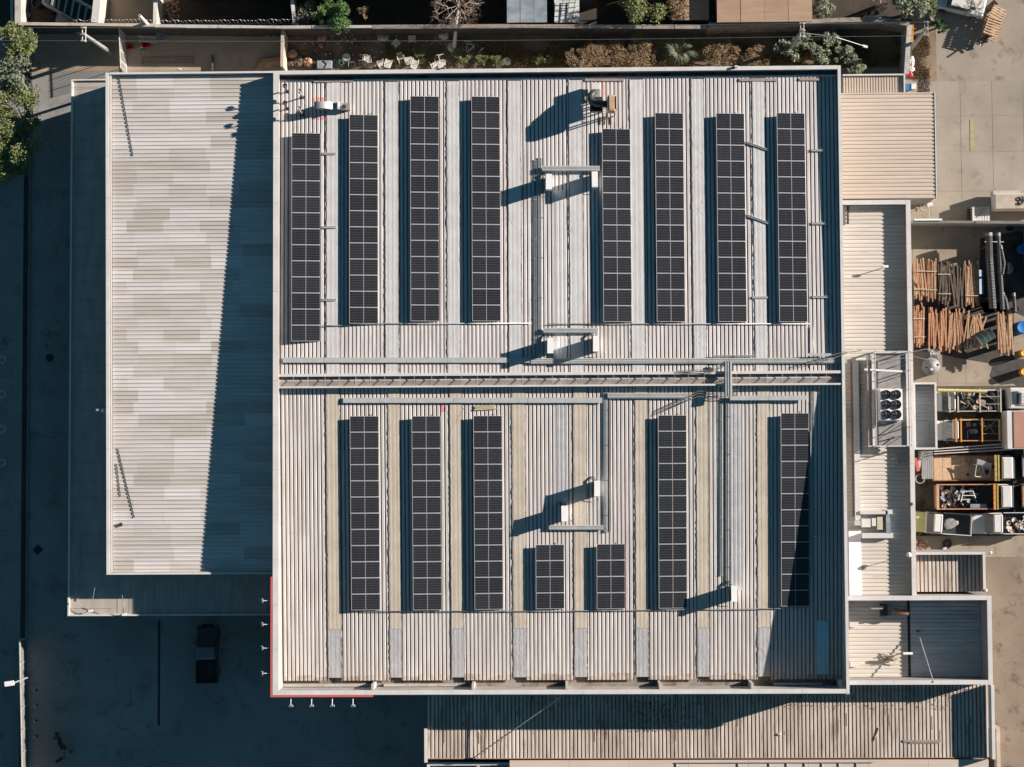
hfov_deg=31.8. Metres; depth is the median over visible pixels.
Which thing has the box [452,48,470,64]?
weed clump
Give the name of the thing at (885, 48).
weedy yard
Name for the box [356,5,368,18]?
shrub
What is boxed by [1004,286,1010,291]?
black tub
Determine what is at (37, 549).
drain cover
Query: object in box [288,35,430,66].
litter
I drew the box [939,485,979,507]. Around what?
scrap load
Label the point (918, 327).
timber bundle
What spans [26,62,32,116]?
picket fence
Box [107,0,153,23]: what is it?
backyard paving
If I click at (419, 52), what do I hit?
weed clump
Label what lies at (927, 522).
pickup truck
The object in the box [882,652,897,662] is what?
debris pile
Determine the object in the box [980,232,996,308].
corrugated pipe
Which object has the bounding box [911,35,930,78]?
dry weeds
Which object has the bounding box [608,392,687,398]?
cable tray
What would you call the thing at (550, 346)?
inverter cabinet
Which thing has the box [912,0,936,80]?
verge
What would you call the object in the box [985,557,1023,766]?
dirt track
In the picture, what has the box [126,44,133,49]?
plastic crate
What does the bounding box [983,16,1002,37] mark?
pallet
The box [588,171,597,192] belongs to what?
inverter cabinet
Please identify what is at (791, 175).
solar array
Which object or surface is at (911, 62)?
cloth heap
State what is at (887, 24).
yard wall
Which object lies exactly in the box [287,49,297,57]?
rubbish heap
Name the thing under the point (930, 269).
timber bundle
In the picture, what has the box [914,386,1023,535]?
oily yard
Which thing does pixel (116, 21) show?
razor wire
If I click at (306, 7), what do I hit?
shrub
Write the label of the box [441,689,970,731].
leaf litter
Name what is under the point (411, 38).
plastic chair
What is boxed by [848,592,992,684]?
southeast building
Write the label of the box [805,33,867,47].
street light
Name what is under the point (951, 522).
tarpaulin
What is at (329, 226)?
walk board
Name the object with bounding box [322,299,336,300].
walk board
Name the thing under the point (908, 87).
junk table
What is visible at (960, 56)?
ground
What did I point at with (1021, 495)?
parked truck
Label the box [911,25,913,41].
orange plank
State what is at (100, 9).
yard wall
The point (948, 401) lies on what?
pickup truck
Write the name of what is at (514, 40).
overhead wires
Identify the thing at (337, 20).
tree
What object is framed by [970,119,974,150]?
painted line
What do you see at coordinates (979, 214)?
board stack
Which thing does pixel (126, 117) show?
metal rod
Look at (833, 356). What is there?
cable bundle
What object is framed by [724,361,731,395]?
cable tray
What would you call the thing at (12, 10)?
yard wall
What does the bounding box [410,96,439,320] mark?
solar array
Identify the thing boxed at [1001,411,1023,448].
box truck
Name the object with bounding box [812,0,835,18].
shrub
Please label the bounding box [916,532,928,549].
scrap heap
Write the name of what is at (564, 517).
inverter cabinet
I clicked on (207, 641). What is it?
dark pickup
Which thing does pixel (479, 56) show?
weed clump
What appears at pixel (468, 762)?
flat roofed annex
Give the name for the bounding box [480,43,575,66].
grass
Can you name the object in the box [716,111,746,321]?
solar array
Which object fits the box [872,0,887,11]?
bare tree
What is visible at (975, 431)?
scrap load
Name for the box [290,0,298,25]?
yard wall
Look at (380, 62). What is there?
plastic chair
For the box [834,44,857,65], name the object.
shrub
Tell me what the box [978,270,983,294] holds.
blue sheet
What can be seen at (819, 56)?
shrub
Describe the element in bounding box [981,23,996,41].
pallet
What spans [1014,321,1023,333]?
barrel
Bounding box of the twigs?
[444,41,515,66]
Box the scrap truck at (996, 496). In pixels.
[933,481,1014,510]
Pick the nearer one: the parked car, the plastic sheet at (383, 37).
the parked car
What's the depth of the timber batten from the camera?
141.48 m
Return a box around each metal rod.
[117,448,134,517]
[119,78,132,155]
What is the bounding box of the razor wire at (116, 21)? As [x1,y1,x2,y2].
[73,19,153,23]
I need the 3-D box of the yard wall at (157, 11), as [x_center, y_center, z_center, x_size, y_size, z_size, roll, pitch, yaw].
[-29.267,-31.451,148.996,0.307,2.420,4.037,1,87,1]
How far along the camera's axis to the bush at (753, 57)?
147.66 m
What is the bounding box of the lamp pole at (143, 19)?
[138,14,147,24]
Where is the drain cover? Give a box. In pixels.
[33,545,42,554]
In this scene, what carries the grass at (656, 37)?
on the weedy yard at (885, 48)
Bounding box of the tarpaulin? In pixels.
[944,517,958,528]
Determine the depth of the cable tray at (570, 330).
139.94 m
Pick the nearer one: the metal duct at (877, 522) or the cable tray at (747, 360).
the cable tray at (747, 360)
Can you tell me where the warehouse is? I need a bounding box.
[270,65,849,696]
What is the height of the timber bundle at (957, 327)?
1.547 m
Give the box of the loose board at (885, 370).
[864,368,905,371]
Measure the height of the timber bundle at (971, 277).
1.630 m
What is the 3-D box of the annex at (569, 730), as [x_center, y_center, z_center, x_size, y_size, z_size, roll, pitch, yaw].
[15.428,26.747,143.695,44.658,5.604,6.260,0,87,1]
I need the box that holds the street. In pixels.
[0,35,24,766]
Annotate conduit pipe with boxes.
[322,323,530,325]
[363,431,810,611]
[548,323,809,324]
[812,536,841,536]
[813,327,813,366]
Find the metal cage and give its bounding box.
[973,459,991,476]
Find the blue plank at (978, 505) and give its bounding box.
[970,504,986,507]
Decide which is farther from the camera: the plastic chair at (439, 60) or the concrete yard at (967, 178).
the plastic chair at (439, 60)
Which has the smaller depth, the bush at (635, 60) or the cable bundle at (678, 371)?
the cable bundle at (678, 371)
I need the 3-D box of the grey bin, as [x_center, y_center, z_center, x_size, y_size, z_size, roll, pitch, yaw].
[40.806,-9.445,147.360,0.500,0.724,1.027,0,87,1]
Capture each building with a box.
[106,71,272,574]
[510,758,988,766]
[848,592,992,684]
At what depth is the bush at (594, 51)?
147.96 m
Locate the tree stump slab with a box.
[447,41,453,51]
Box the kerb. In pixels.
[25,54,31,686]
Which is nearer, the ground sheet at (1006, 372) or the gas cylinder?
the gas cylinder
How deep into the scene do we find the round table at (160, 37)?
149.17 m
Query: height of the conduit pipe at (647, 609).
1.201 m
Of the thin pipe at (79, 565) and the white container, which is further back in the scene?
the white container
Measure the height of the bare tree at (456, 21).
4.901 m
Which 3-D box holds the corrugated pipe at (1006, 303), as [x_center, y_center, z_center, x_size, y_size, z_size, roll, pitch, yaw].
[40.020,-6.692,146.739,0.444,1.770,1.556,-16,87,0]
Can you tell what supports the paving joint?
on the courtyard paving at (95, 683)
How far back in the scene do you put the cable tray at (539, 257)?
140.54 m
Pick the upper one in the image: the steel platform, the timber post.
the timber post
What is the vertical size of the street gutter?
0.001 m
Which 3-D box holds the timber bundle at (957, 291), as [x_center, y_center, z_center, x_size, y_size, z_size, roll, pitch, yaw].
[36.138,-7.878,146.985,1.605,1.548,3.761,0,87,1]
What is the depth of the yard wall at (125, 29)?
148.14 m
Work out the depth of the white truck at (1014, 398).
145.63 m
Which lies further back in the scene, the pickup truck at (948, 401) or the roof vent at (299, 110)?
the pickup truck at (948, 401)
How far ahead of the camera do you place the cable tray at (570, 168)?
140.59 m
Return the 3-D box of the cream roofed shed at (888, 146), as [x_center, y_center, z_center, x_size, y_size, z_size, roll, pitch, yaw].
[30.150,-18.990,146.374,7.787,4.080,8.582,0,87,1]
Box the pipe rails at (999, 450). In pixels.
[934,443,1011,454]
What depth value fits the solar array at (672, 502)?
140.04 m
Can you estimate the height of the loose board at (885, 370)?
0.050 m
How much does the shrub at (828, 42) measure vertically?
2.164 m
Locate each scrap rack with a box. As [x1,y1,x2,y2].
[465,41,483,52]
[559,0,575,21]
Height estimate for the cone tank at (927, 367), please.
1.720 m
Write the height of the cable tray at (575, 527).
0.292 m
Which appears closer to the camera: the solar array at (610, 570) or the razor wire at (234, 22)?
the solar array at (610, 570)
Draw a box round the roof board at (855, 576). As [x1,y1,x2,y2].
[849,531,861,594]
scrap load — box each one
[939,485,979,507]
[960,392,996,409]
[965,458,993,476]
[966,421,995,438]
[1006,515,1023,532]
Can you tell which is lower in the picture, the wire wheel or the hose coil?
the wire wheel
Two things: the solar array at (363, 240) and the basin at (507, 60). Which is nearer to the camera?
the solar array at (363, 240)
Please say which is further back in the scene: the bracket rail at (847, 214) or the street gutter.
the street gutter
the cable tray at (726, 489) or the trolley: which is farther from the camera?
the trolley
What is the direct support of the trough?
on the dirt track
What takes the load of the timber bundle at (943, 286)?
on the storage yard at (957, 245)
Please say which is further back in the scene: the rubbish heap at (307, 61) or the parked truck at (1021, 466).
the rubbish heap at (307, 61)
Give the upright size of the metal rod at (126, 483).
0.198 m
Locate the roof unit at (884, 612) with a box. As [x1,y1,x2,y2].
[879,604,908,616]
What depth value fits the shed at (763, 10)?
146.15 m
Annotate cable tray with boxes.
[283,357,529,362]
[343,397,601,402]
[531,357,846,363]
[537,158,542,357]
[542,166,599,170]
[543,328,597,333]
[549,525,602,529]
[603,392,607,532]
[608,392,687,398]
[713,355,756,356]
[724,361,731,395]
[725,398,728,585]
[730,395,806,400]
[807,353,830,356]
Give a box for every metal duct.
[850,361,860,519]
[853,509,892,537]
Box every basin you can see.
[342,53,349,61]
[503,57,510,64]
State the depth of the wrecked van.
148.87 m
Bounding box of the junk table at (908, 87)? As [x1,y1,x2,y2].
[905,83,915,91]
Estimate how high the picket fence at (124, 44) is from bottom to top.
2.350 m
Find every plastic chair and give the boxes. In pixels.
[358,54,371,62]
[362,54,370,61]
[376,58,384,68]
[384,58,392,67]
[391,38,399,47]
[396,51,404,63]
[405,56,411,64]
[408,35,415,42]
[410,59,418,68]
[429,58,439,68]
[433,54,444,62]
[438,62,445,68]
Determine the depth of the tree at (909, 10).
145.71 m
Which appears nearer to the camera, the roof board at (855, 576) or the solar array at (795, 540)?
the solar array at (795, 540)
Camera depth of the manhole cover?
148.95 m
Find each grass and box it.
[383,45,444,64]
[456,33,899,47]
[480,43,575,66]
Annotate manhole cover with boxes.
[46,354,53,361]
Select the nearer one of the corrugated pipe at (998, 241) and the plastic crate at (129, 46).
the corrugated pipe at (998, 241)
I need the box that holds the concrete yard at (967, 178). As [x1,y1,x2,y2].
[905,81,1023,220]
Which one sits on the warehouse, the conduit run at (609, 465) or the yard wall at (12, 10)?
the conduit run at (609, 465)
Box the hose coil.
[337,58,345,67]
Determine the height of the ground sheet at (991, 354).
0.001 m
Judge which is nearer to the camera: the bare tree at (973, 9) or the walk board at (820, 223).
the walk board at (820, 223)
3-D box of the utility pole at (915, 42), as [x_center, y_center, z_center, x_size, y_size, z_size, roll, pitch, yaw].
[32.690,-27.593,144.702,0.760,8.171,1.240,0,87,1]
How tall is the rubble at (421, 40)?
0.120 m
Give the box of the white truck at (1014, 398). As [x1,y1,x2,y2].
[1005,388,1023,408]
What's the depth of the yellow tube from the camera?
145.00 m
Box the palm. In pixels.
[657,33,697,66]
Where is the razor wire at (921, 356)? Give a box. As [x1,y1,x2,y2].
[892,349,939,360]
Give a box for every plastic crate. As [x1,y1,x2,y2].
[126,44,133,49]
[142,41,150,47]
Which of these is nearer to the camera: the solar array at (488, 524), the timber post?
the solar array at (488, 524)
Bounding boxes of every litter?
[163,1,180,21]
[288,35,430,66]
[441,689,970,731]
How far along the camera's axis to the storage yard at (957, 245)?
147.45 m
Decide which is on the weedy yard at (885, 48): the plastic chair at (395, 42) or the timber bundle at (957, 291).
the plastic chair at (395, 42)
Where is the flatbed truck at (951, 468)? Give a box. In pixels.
[932,453,1016,482]
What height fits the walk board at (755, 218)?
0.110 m
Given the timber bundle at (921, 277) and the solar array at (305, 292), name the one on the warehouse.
the solar array at (305, 292)
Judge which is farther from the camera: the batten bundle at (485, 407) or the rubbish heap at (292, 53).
the rubbish heap at (292, 53)
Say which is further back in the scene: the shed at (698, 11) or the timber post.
the timber post
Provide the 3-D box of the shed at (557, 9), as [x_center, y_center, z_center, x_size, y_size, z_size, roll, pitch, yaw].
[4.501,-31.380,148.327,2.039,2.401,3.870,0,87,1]
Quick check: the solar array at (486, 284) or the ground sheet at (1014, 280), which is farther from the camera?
the ground sheet at (1014, 280)
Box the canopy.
[68,79,272,615]
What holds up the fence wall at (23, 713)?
on the courtyard paving at (95, 683)
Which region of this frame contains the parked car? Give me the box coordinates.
[935,0,986,18]
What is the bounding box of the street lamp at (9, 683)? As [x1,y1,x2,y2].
[4,676,30,686]
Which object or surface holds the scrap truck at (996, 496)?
on the oily yard at (924, 496)
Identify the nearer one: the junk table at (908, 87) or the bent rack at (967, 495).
the bent rack at (967, 495)
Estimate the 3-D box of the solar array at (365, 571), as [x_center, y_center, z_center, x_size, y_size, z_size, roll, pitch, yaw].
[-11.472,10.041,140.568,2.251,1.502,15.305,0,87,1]
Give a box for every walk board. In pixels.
[322,226,336,227]
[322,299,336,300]
[745,141,766,150]
[746,214,768,223]
[752,296,767,297]
[811,149,826,150]
[811,222,829,223]
[812,296,830,297]
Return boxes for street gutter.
[19,56,29,766]
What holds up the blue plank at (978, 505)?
on the scrap truck at (996, 496)
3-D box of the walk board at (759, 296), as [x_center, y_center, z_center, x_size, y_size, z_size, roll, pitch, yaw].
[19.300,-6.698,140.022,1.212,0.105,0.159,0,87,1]
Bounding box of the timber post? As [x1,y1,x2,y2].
[211,55,213,71]
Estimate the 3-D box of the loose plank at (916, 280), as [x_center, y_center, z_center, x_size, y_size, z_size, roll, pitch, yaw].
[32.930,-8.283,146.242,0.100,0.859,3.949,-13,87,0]
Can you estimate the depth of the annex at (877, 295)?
142.30 m
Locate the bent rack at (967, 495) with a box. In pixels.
[961,491,975,500]
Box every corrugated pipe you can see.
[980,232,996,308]
[993,233,1004,309]
[994,245,1005,274]
[997,293,1008,309]
[1008,293,1016,311]
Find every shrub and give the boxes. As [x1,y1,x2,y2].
[296,0,316,24]
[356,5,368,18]
[773,36,799,61]
[791,31,821,53]
[811,45,831,64]
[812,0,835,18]
[821,29,840,50]
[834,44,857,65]
[847,58,866,73]
[921,0,938,17]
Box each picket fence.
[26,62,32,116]
[118,28,126,71]
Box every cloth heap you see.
[907,71,912,77]
[909,56,913,65]
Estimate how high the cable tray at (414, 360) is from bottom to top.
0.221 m
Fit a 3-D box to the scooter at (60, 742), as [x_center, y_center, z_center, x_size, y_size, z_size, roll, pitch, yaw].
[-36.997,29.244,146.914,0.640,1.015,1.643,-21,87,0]
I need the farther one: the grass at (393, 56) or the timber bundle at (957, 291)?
the grass at (393, 56)
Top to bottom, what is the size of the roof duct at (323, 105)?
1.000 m
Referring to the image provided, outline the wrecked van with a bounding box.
[42,0,92,35]
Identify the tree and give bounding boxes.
[0,21,37,70]
[0,54,40,107]
[0,82,42,138]
[0,110,21,142]
[0,117,44,183]
[315,0,351,34]
[431,0,482,48]
[618,0,666,23]
[665,0,689,19]
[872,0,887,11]
[892,0,931,19]
[962,0,988,21]
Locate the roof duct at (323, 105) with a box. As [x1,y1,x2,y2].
[314,101,349,110]
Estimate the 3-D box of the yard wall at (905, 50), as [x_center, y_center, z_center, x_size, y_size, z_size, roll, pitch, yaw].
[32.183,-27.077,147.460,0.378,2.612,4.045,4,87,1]
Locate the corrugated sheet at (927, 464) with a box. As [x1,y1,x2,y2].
[918,451,932,478]
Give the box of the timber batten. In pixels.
[903,740,940,743]
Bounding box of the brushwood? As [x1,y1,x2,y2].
[919,78,930,91]
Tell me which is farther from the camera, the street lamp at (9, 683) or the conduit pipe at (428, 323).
the street lamp at (9, 683)
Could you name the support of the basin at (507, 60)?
on the weedy yard at (885, 48)
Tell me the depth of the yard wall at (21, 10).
148.41 m
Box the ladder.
[138,36,156,42]
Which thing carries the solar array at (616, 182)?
on the warehouse
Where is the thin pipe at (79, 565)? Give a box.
[77,532,80,600]
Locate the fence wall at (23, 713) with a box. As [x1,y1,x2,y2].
[18,638,27,766]
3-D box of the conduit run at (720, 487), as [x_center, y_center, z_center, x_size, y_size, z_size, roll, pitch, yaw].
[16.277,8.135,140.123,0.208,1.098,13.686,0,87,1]
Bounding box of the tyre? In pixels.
[942,539,951,549]
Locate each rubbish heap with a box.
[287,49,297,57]
[287,60,293,66]
[292,55,302,67]
[303,56,312,67]
[317,36,326,41]
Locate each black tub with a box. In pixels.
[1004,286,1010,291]
[1006,226,1012,230]
[1007,245,1013,251]
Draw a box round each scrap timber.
[980,34,988,46]
[984,0,997,14]
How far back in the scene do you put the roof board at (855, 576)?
141.55 m
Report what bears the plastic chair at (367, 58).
on the weedy yard at (885, 48)
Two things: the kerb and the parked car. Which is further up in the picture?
the parked car
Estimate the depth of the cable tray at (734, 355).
139.58 m
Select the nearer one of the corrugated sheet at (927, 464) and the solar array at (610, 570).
the solar array at (610, 570)
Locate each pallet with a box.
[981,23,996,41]
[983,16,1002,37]
[986,4,1005,24]
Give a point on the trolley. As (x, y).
(928, 205)
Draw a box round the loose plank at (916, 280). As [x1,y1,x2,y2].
[912,257,922,305]
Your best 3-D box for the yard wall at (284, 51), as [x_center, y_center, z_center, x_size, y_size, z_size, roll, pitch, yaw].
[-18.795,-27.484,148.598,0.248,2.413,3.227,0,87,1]
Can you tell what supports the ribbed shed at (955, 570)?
on the ground at (960, 56)
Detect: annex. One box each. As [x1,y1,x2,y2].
[424,684,995,762]
[427,759,509,766]
[843,200,916,595]
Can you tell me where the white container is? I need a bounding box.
[991,190,1023,211]
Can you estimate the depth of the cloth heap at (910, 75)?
148.41 m
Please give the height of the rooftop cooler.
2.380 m
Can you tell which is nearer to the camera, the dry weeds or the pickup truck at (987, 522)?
the pickup truck at (987, 522)
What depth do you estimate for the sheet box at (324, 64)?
149.09 m
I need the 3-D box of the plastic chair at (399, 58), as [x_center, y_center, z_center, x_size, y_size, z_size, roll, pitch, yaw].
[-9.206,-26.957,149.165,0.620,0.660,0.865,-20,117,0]
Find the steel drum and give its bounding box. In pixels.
[976,328,995,345]
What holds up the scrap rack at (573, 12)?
on the shed at (557, 9)
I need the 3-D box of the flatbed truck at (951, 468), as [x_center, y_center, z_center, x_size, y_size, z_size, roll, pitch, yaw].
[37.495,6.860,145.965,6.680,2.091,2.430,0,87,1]
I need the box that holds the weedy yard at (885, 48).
[287,29,900,70]
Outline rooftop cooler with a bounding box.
[587,83,616,122]
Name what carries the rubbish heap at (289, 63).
on the weedy yard at (885, 48)
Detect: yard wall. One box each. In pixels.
[10,0,14,21]
[15,0,27,21]
[15,22,159,34]
[91,0,109,22]
[153,0,162,23]
[155,24,374,36]
[280,30,287,70]
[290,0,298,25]
[372,24,707,35]
[706,17,908,33]
[899,25,911,76]
[911,220,1023,226]
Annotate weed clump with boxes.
[411,43,429,56]
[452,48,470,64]
[471,52,489,65]
[490,55,504,68]
[532,52,551,64]
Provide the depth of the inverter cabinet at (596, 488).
139.02 m
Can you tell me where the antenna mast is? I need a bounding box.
[916,630,933,682]
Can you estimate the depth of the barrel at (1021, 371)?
146.51 m
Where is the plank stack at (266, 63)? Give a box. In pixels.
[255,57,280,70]
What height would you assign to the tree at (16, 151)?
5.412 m
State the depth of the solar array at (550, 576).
140.35 m
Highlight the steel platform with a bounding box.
[866,350,911,446]
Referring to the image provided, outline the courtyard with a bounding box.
[29,34,281,71]
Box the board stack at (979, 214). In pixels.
[967,207,989,220]
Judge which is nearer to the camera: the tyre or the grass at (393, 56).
the tyre
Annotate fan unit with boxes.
[876,388,903,421]
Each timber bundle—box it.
[912,258,927,300]
[912,305,924,347]
[925,258,936,301]
[925,307,948,351]
[936,260,951,305]
[947,263,964,308]
[947,308,965,352]
[962,310,988,348]
[964,260,979,307]
[993,308,1013,355]
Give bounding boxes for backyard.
[0,0,911,28]
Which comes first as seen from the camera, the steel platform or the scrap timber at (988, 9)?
the steel platform
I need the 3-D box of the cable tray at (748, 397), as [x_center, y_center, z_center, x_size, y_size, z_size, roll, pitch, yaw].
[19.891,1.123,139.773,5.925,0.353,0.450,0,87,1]
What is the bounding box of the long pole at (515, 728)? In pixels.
[467,696,561,758]
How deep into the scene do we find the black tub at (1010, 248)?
147.42 m
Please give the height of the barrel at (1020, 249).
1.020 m
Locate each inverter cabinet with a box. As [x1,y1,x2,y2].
[542,172,551,194]
[544,335,553,356]
[557,501,567,524]
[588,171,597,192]
[589,333,598,355]
[590,476,599,498]
[726,581,737,604]
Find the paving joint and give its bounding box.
[158,620,159,724]
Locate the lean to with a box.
[841,74,904,92]
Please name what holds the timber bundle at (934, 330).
on the ground sheet at (991, 354)
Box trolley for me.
[914,195,937,218]
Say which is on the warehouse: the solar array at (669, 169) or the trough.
the solar array at (669, 169)
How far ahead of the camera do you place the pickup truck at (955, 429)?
146.15 m
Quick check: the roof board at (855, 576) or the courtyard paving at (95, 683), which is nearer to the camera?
the roof board at (855, 576)
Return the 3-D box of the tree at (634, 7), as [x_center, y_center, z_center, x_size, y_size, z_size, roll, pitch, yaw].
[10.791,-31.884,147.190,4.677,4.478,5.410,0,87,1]
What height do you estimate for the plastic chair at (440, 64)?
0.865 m
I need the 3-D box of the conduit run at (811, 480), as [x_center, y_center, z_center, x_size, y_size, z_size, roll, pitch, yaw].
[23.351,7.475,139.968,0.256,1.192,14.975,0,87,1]
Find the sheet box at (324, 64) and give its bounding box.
[317,60,331,69]
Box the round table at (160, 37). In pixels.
[155,33,165,41]
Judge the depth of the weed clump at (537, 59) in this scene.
148.88 m
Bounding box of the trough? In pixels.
[988,725,1000,766]
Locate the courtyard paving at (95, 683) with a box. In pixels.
[27,67,893,766]
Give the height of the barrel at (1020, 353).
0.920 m
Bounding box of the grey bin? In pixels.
[1006,262,1013,274]
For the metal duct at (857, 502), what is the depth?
141.81 m
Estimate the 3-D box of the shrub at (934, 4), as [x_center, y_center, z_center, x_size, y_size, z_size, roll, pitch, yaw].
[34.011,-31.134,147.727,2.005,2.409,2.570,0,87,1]
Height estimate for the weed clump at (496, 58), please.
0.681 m
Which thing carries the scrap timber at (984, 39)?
on the pallet at (990, 39)
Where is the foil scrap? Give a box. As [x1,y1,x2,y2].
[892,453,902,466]
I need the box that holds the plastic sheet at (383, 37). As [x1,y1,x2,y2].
[377,35,388,40]
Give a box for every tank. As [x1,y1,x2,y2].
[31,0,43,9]
[920,358,939,374]
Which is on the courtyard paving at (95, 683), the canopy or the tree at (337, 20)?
the canopy
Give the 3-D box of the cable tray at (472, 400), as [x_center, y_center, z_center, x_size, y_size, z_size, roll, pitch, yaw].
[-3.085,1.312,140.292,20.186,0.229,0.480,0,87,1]
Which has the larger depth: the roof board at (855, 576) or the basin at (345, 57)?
the basin at (345, 57)
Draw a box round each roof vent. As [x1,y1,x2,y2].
[297,89,303,98]
[297,106,303,115]
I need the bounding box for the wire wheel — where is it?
[915,474,924,483]
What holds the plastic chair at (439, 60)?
on the weedy yard at (885, 48)
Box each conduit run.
[534,160,536,357]
[609,400,610,530]
[720,400,721,575]
[811,385,813,575]
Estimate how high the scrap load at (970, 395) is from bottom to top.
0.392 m
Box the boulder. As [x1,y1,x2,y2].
[438,33,448,39]
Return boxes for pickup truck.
[915,509,972,535]
[937,388,1001,413]
[937,417,1002,442]
[970,510,1023,536]
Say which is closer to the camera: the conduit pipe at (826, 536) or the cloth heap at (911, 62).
the conduit pipe at (826, 536)
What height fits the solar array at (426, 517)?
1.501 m
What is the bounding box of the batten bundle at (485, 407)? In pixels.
[474,405,495,409]
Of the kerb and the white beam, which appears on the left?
the kerb
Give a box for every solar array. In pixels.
[291,131,320,340]
[349,115,377,323]
[350,414,379,609]
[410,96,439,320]
[412,414,441,609]
[471,96,500,320]
[473,416,502,609]
[536,545,564,608]
[597,544,625,608]
[602,127,631,321]
[655,111,685,321]
[658,413,686,607]
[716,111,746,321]
[777,111,807,321]
[781,413,809,605]
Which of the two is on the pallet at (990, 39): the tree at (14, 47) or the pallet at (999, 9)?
the pallet at (999, 9)
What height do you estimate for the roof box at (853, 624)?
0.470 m
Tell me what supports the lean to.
on the concrete yard at (967, 178)
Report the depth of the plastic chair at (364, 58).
149.11 m
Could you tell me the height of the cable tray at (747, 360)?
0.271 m
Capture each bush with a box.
[565,47,596,67]
[578,36,630,67]
[608,32,656,66]
[701,31,740,66]
[733,44,769,65]
[930,18,949,33]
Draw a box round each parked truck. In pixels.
[1019,455,1023,477]
[1019,484,1023,507]
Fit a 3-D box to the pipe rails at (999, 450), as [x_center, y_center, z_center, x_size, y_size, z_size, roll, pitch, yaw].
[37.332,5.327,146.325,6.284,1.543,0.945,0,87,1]
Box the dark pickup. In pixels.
[193,624,219,682]
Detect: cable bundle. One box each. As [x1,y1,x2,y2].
[658,389,737,414]
[677,362,723,374]
[806,348,861,363]
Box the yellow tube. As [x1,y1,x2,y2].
[937,389,986,392]
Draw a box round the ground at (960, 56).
[32,0,1023,758]
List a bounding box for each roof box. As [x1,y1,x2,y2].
[849,622,858,626]
[850,662,859,666]
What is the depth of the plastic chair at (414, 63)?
148.88 m
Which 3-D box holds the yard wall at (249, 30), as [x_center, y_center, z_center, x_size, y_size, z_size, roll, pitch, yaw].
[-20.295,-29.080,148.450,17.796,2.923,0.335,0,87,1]
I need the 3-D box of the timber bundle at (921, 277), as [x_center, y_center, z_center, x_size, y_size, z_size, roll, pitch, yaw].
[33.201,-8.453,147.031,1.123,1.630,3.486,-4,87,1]
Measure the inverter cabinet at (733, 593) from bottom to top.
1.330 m
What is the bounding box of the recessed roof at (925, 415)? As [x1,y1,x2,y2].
[913,382,937,449]
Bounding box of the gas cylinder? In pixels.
[915,458,919,470]
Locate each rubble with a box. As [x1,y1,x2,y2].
[287,49,335,67]
[336,35,431,48]
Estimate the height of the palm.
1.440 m
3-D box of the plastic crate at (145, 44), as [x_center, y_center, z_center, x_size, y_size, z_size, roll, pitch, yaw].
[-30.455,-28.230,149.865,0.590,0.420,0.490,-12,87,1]
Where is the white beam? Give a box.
[914,219,941,220]
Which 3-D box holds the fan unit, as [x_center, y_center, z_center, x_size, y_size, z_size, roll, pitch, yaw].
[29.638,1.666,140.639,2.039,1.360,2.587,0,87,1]
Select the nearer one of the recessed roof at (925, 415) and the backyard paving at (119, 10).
the recessed roof at (925, 415)
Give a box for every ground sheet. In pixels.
[914,297,1013,362]
[979,231,1023,315]
[990,358,1023,387]
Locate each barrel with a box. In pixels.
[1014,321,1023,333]
[1016,244,1023,254]
[1018,349,1023,356]
[1018,368,1023,375]
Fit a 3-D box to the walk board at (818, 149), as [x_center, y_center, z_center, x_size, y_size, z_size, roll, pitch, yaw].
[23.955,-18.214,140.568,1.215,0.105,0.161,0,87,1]
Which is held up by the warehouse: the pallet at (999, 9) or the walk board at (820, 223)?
the walk board at (820, 223)
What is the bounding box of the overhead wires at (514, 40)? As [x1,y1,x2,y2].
[0,22,923,41]
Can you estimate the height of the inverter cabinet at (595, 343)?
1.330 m
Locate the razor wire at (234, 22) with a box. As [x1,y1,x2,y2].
[155,19,295,24]
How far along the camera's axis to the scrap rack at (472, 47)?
149.16 m
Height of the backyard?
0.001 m
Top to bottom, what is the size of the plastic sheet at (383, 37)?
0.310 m
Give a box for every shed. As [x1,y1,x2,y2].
[507,0,546,23]
[554,0,578,23]
[672,0,708,24]
[715,0,811,22]
[841,92,936,204]
[916,549,985,591]
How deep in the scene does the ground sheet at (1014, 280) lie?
147.70 m
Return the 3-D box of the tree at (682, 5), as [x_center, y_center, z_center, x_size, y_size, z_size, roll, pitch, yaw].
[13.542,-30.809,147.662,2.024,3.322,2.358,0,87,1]
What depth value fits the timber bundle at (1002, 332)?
146.00 m
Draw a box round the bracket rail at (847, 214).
[847,206,848,223]
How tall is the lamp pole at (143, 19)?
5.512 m
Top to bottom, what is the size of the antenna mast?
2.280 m
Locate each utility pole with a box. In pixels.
[81,26,112,54]
[789,22,805,48]
[910,21,929,50]
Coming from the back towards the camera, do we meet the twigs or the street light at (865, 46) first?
the twigs
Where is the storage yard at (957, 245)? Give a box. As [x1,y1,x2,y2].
[912,226,1023,556]
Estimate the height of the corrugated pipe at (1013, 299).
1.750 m

